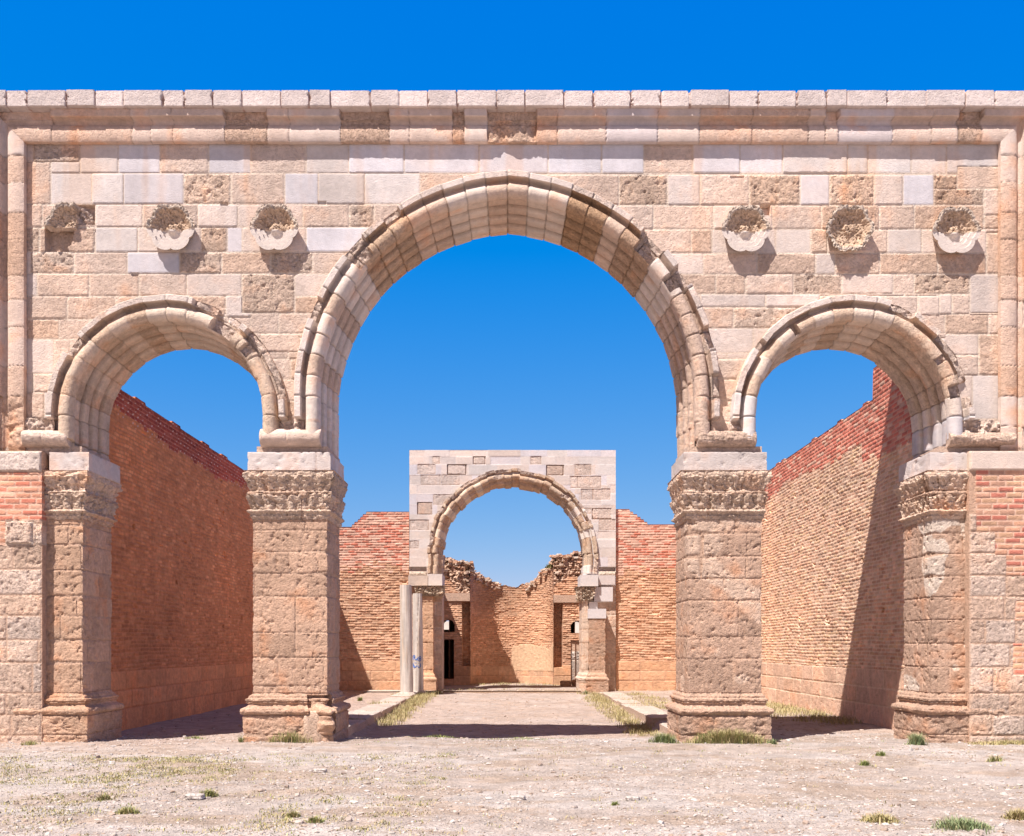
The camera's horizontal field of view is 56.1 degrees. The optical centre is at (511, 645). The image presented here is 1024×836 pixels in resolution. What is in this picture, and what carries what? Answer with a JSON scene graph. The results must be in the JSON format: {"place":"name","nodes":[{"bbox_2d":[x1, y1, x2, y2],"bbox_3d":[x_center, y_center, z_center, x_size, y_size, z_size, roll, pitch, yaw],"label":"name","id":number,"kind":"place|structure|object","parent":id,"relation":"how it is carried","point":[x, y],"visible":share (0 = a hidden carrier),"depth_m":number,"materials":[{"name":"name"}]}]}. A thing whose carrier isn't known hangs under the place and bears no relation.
{"place":"outdoors","nodes":[
{"label":"outdoors","id":0,"kind":"place"},
{"bbox_2d":[444,621,578,632],"bbox_3d":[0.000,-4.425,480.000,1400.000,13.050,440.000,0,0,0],"label":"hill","id":1,"kind":"structure","parent":0,"point":[446,625],"depth_m":381.94,"materials":[{"name":"white"}]},
{"bbox_2d":[0,683,1023,835],"bbox_3d":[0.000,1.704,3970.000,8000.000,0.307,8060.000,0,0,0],"label":"ground","id":2,"kind":"structure","parent":0,"point":[494,779],"depth_m":11.81,"materials":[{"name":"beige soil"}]},
{"bbox_2d":[21,739,40,745],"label":"grass tuft","id":3,"kind":"object","parent":2,"relation":"on","point":[30,742],"visible":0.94,"depth_m":15.38,"materials":[{"name":"plant"}]},
{"bbox_2d":[94,792,113,800],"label":"grass tuft","id":4,"kind":"object","parent":2,"relation":"on","point":[102,797],"visible":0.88,"depth_m":9.96,"materials":[{"name":"green plant"}]},
{"bbox_2d":[114,805,139,814],"bbox_3d":[-3.680,1.576,9.239,0.382,0.101,0.202,0,0,10],"label":"grass tuft","id":5,"kind":"object","parent":2,"relation":"on","point":[129,810],"visible":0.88,"depth_m":9.20,"materials":[{"name":"plant"}]},
{"bbox_2d":[108,390,253,730],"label":"brick wall","id":6,"kind":"structure","parent":2,"relation":"on","point":[181,586],"depth_m":21.55,"materials":[{"name":"brown brick"}]},
{"bbox_2d":[184,793,204,799],"bbox_3d":[-3.349,1.590,10.139,0.208,0.066,0.129,0,0,0],"label":"loose stone","id":7,"kind":"object","parent":2,"relation":"on","point":[194,796],"visible":1,"depth_m":10.09,"materials":[{"name":"stone"}]},
{"bbox_2d":[184,735,204,738],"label":"weed","id":8,"kind":"object","parent":2,"relation":"on","point":[195,737],"visible":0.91,"depth_m":16.97,"materials":[{"name":"green plant"}]},
{"bbox_2d":[198,787,218,796],"bbox_3d":[-3.287,1.573,10.314,0.336,0.126,0.235,0,0,-30],"label":"grass tuft","id":9,"kind":"object","parent":2,"relation":"on","point":[209,793],"visible":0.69,"depth_m":10.29,"materials":[{"name":"green plant"}]},
{"bbox_2d":[236,734,247,741],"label":"weed","id":10,"kind":"object","parent":2,"relation":"on","point":[240,740],"visible":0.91,"depth_m":15.73,"materials":[{"name":"green plant"}]},
{"bbox_2d":[265,730,316,742],"bbox_3d":[-3.678,1.478,15.695,1.004,0.241,0.387,0,0,0],"label":"grass tuft","id":11,"kind":"object","parent":2,"relation":"on","point":[288,738],"visible":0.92,"depth_m":15.68,"materials":[{"name":"plant"}]},
{"bbox_2d":[283,809,306,817],"bbox_3d":[-2.050,1.581,9.040,0.232,0.082,0.163,0,0,0],"label":"grass tuft","id":12,"kind":"object","parent":2,"relation":"on","point":[292,814],"visible":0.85,"depth_m":9.02,"materials":[{"name":"plant"}]},
{"bbox_2d":[303,711,321,741],"bbox_3d":[-3.275,1.361,15.972,0.374,0.594,0.274,0,0,0],"label":"broken stone","id":13,"kind":"object","parent":2,"relation":"on","point":[310,721],"visible":0.6,"depth_m":15.85,"materials":[{"name":"stone"}]},
{"bbox_2d":[306,815,324,822],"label":"grass tuft","id":14,"kind":"object","parent":2,"relation":"on","point":[314,819],"visible":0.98,"depth_m":8.69,"materials":[{"name":"plant"}]},
{"bbox_2d":[313,768,326,772],"bbox_3d":[-2.430,1.577,12.141,0.176,0.055,0.109,0,0,0],"label":"loose stone","id":15,"kind":"object","parent":2,"relation":"on","point":[320,770],"visible":0.98,"depth_m":12.10,"materials":[{"name":"stone"}]},
{"bbox_2d":[338,512,408,690],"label":"brick wall","id":16,"kind":"structure","parent":2,"relation":"on","point":[374,559],"depth_m":34.73,"materials":[{"name":"beige brick"}]},
{"bbox_2d":[347,692,416,736],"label":"stone kerb","id":17,"kind":"structure","parent":2,"relation":"on","point":[367,714],"depth_m":23.28,"materials":[{"name":"stone"}]},
{"bbox_2d":[363,690,434,692],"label":"paving slabs","id":18,"kind":"structure","parent":2,"relation":"on","point":[377,691],"depth_m":33.55,"materials":[{"name":"stone"}]},
{"bbox_2d":[398,585,415,693],"bbox_3d":[-3.508,-0.177,32.000,0.580,3.713,0.581,0,0,0],"label":"column shaft","id":19,"kind":"object","parent":2,"relation":"on","point":[406,672],"visible":0.97,"depth_m":31.82,"materials":[{"name":"grey stone"}]},
{"bbox_2d":[412,593,425,693],"bbox_3d":[-3.213,-0.060,32.900,0.486,3.479,0.486,0,0,0],"label":"column shaft","id":20,"kind":"object","parent":2,"relation":"on","point":[418,683],"visible":0.97,"depth_m":32.75,"materials":[{"name":"grey stone"}]},
{"bbox_2d":[427,735,454,737],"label":"weed","id":21,"kind":"object","parent":2,"relation":"on","point":[440,736],"visible":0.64,"depth_m":17.17,"materials":[{"name":"green plant"}]},
{"bbox_2d":[444,630,454,677],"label":"doorway","id":22,"kind":"structure","parent":2,"relation":"on","point":[446,658],"depth_m":43.90,"materials":[{"name":"black"}]},
{"bbox_2d":[443,555,470,684],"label":"ruined hall wall","id":23,"kind":"structure","parent":2,"relation":"on","point":[457,603],"depth_m":40.01,"materials":[{"name":"brick"}]},
{"bbox_2d":[0,90,1023,742],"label":"triple arch","id":24,"kind":"structure","parent":2,"relation":"on","point":[278,244],"depth_m":16.01,"materials":[{"name":"stone"}]},
{"bbox_2d":[408,450,615,692],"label":"arch","id":25,"kind":"structure","parent":2,"relation":"on","point":[447,486],"depth_m":34.60,"materials":[{"name":"stone"}]},
{"bbox_2d":[449,554,574,683],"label":"brick apse","id":26,"kind":"structure","parent":2,"relation":"on","point":[512,634],"depth_m":42.01,"materials":[{"name":"beige brick"}]},
{"bbox_2d":[443,690,580,692],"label":"threshold slab","id":27,"kind":"structure","parent":2,"relation":"on","point":[510,691],"depth_m":33.82,"materials":[{"name":"stone"}]},
{"bbox_2d":[509,795,525,799],"bbox_3d":[0.059,1.587,10.037,0.174,0.055,0.109,0,0,0],"label":"loose stone","id":28,"kind":"object","parent":2,"relation":"on","point":[517,797],"visible":1,"depth_m":9.99,"materials":[{"name":"stone"}]},
{"bbox_2d":[560,680,571,685],"bbox_3d":[2.210,1.541,39.399,0.490,0.262,0.385,0,0,0],"label":"loose stone","id":29,"kind":"object","parent":2,"relation":"on","point":[565,683],"visible":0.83,"depth_m":39.23,"materials":[{"name":"stone"}]},
{"bbox_2d":[553,551,581,684],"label":"ruined hall wall","id":30,"kind":"structure","parent":2,"relation":"on","point":[567,572],"depth_m":40.01,"materials":[{"name":"brick"}]},
{"bbox_2d":[571,641,578,681],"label":"doorway","id":31,"kind":"structure","parent":2,"relation":"on","point":[574,658],"depth_m":40.07,"materials":[{"name":"stone"}]},
{"bbox_2d":[625,796,639,800],"bbox_3d":[1.261,1.594,10.040,0.155,0.049,0.098,0,0,0],"label":"loose stone","id":32,"kind":"object","parent":2,"relation":"on","point":[630,798],"visible":1,"depth_m":10.00,"materials":[{"name":"stone"}]},
{"bbox_2d":[599,692,667,735],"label":"stone kerb","id":33,"kind":"structure","parent":2,"relation":"on","point":[647,714],"depth_m":23.82,"materials":[{"name":"stone"}]},
{"bbox_2d":[616,509,676,690],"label":"brick wall","id":34,"kind":"structure","parent":2,"relation":"on","point":[646,616],"depth_m":34.73,"materials":[{"name":"brick"}]},
{"bbox_2d":[647,732,680,742],"bbox_3d":[2.473,1.497,15.758,0.646,0.228,0.428,0,0,25],"label":"grass tuft","id":35,"kind":"object","parent":2,"relation":"on","point":[664,738],"visible":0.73,"depth_m":15.71,"materials":[{"name":"green plant"}]},
{"bbox_2d":[661,727,777,743],"bbox_3d":[3.481,1.466,15.687,2.097,0.300,0.631,0,0,0],"label":"grass tuft","id":36,"kind":"object","parent":2,"relation":"on","point":[722,737],"visible":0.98,"depth_m":15.63,"materials":[{"name":"green plant"}]},
{"bbox_2d":[767,738,777,744],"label":"grass tuft","id":37,"kind":"object","parent":2,"relation":"on","point":[773,741],"visible":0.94,"depth_m":15.58,"materials":[{"name":"green plant"}]},
{"bbox_2d":[760,366,912,729],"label":"brick wall","id":38,"kind":"structure","parent":2,"relation":"on","point":[832,591],"depth_m":21.88,"materials":[{"name":"beige brick"}]},
{"bbox_2d":[857,760,873,765],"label":"grass tuft","id":39,"kind":"object","parent":2,"relation":"on","point":[864,763],"visible":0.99,"depth_m":12.99,"materials":[{"name":"green plant"}]},
{"bbox_2d":[853,811,906,824],"bbox_3d":[3.385,1.577,8.826,0.451,0.113,0.341,0,0,31],"label":"grass tuft","id":40,"kind":"object","parent":2,"relation":"on","point":[881,818],"visible":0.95,"depth_m":8.79,"materials":[{"name":"yellow plant"}]},
{"bbox_2d":[875,750,886,755],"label":"weed","id":41,"kind":"object","parent":2,"relation":"on","point":[882,753],"visible":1,"depth_m":14.08,"materials":[{"name":"green plant"}]},
{"bbox_2d":[904,732,930,744],"bbox_3d":[6.538,1.488,15.483,0.451,0.248,0.467,0,0,0],"label":"weed","id":42,"kind":"object","parent":2,"relation":"on","point":[917,740],"visible":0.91,"depth_m":15.45,"materials":[{"name":"green plant"}]},
{"bbox_2d":[931,814,995,834],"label":"grass tuft","id":43,"kind":"object","parent":2,"relation":"on","point":[966,824],"visible":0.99,"depth_m":8.41,"materials":[{"name":"plant"}]},
{"bbox_2d":[983,754,1004,761],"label":"weed","id":44,"kind":"object","parent":2,"relation":"on","point":[992,759],"visible":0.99,"depth_m":13.45,"materials":[{"name":"green plant"}]},
{"bbox_2d":[998,806,1023,820],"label":"grass tuft","id":45,"kind":"object","parent":2,"relation":"on","point":[1015,814],"visible":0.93,"depth_m":9.02,"materials":[{"name":"yellow plant"}]},
{"bbox_2d":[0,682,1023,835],"bbox_3d":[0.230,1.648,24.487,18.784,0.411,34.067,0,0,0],"label":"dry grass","id":46,"kind":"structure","parent":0,"point":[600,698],"depth_m":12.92,"materials":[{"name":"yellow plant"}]},
{"bbox_2d":[0,0,1023,620],"label":"sky","id":47,"kind":"structure","parent":0,"point":[509,341],"materials":[{"name":"blue"}]}
]}

